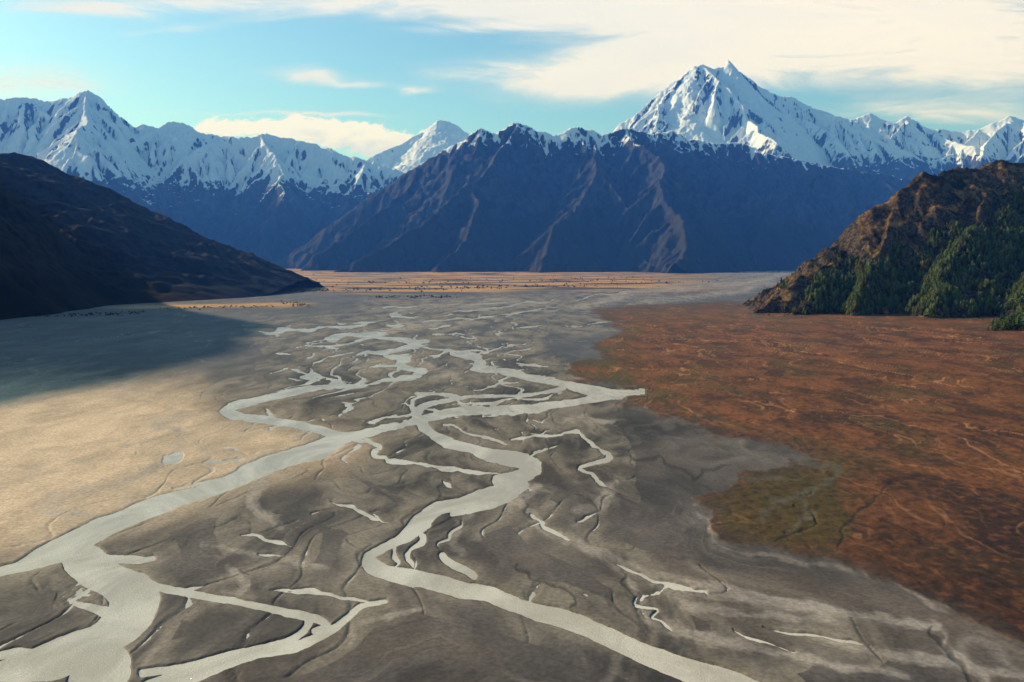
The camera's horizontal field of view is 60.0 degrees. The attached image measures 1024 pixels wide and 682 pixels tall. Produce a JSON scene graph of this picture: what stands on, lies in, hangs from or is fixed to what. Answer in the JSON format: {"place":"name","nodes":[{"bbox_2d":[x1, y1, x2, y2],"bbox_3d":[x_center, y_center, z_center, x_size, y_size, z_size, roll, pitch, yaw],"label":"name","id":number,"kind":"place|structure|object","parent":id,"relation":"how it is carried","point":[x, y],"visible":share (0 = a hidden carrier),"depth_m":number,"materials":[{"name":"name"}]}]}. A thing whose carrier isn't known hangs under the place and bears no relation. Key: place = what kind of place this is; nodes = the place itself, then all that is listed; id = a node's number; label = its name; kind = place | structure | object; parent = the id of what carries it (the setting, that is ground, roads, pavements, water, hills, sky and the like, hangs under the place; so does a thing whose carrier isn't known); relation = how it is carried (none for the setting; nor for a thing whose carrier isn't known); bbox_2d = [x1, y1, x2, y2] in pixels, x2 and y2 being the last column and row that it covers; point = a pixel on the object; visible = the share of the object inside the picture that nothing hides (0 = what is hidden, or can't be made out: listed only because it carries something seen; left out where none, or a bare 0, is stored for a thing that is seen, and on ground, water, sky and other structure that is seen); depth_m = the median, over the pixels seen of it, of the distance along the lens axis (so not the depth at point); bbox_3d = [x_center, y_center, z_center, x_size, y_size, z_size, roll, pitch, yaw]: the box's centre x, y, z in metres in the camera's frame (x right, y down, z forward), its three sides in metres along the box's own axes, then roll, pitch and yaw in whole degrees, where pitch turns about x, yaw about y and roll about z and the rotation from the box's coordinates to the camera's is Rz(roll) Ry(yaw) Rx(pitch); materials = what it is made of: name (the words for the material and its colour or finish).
{"place":"outdoors","nodes":[
{"label":"outdoors","id":0,"kind":"place"},
{"bbox_2d":[0,152,323,319],"bbox_3d":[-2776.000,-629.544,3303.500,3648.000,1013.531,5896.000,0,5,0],"label":"dark hill","id":1,"kind":"structure","parent":0,"point":[68,242],"depth_m":3310.48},
{"bbox_2d":[0,90,402,261],"bbox_3d":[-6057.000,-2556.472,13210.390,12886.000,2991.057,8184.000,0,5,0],"label":"snowy mountain range","id":2,"kind":"structure","parent":0,"point":[268,197],"depth_m":14313.05,"materials":[{"name":"white snow"}]},
{"bbox_2d":[365,120,469,172],"bbox_3d":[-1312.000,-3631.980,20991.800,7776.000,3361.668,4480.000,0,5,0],"label":"distant snowy peak","id":3,"kind":"structure","parent":0,"point":[432,140],"depth_m":21021.67,"materials":[{"name":"white snow"}]},
{"bbox_2d":[0,271,863,681],"bbox_3d":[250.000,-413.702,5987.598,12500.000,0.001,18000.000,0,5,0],"label":"river","id":4,"kind":"structure","parent":0,"point":[96,653],"depth_m":446.75,"materials":[{"name":"liquid"}]},
{"bbox_2d":[0,267,1023,681],"bbox_3d":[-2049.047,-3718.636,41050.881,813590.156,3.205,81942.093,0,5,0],"label":"ground","id":5,"kind":"structure","parent":0,"point":[844,477],"depth_m":596.74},
{"bbox_2d":[35,274,998,319],"bbox_3d":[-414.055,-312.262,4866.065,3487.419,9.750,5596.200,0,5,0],"label":"shrub thicket","id":6,"kind":"object","parent":5,"relation":"on","point":[327,289],"visible":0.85,"depth_m":3932.47,"materials":[{"name":"brown plant"}]},
{"bbox_2d":[987,313,1023,330],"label":"pine grove","id":7,"kind":"object","parent":5,"relation":"on","point":[1013,321],"visible":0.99,"depth_m":1835.58,"materials":[{"name":"green plant"}]},
{"bbox_2d":[0,0,1023,159],"label":"sky","id":8,"kind":"structure","parent":0,"point":[361,79],"materials":[{"name":"blue"}]},
{"bbox_2d":[271,122,912,272],"bbox_3d":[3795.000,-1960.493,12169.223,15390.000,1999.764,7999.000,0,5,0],"label":"dark mountain ridge","id":9,"kind":"structure","parent":0,"point":[516,197],"depth_m":10872.48,"materials":[{"name":"stone"}]},
{"bbox_2d":[738,160,1023,317],"bbox_3d":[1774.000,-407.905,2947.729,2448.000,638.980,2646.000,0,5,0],"label":"wooded hill","id":10,"kind":"structure","parent":0,"point":[860,234],"depth_m":2598.73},
{"bbox_2d":[777,159,1023,317],"bbox_3d":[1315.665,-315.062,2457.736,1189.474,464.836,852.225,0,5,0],"label":"conifer forest","id":11,"kind":"object","parent":10,"relation":"on","point":[931,287],"visible":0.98,"depth_m":2402.07,"materials":[{"name":"green plant"}]}
]}

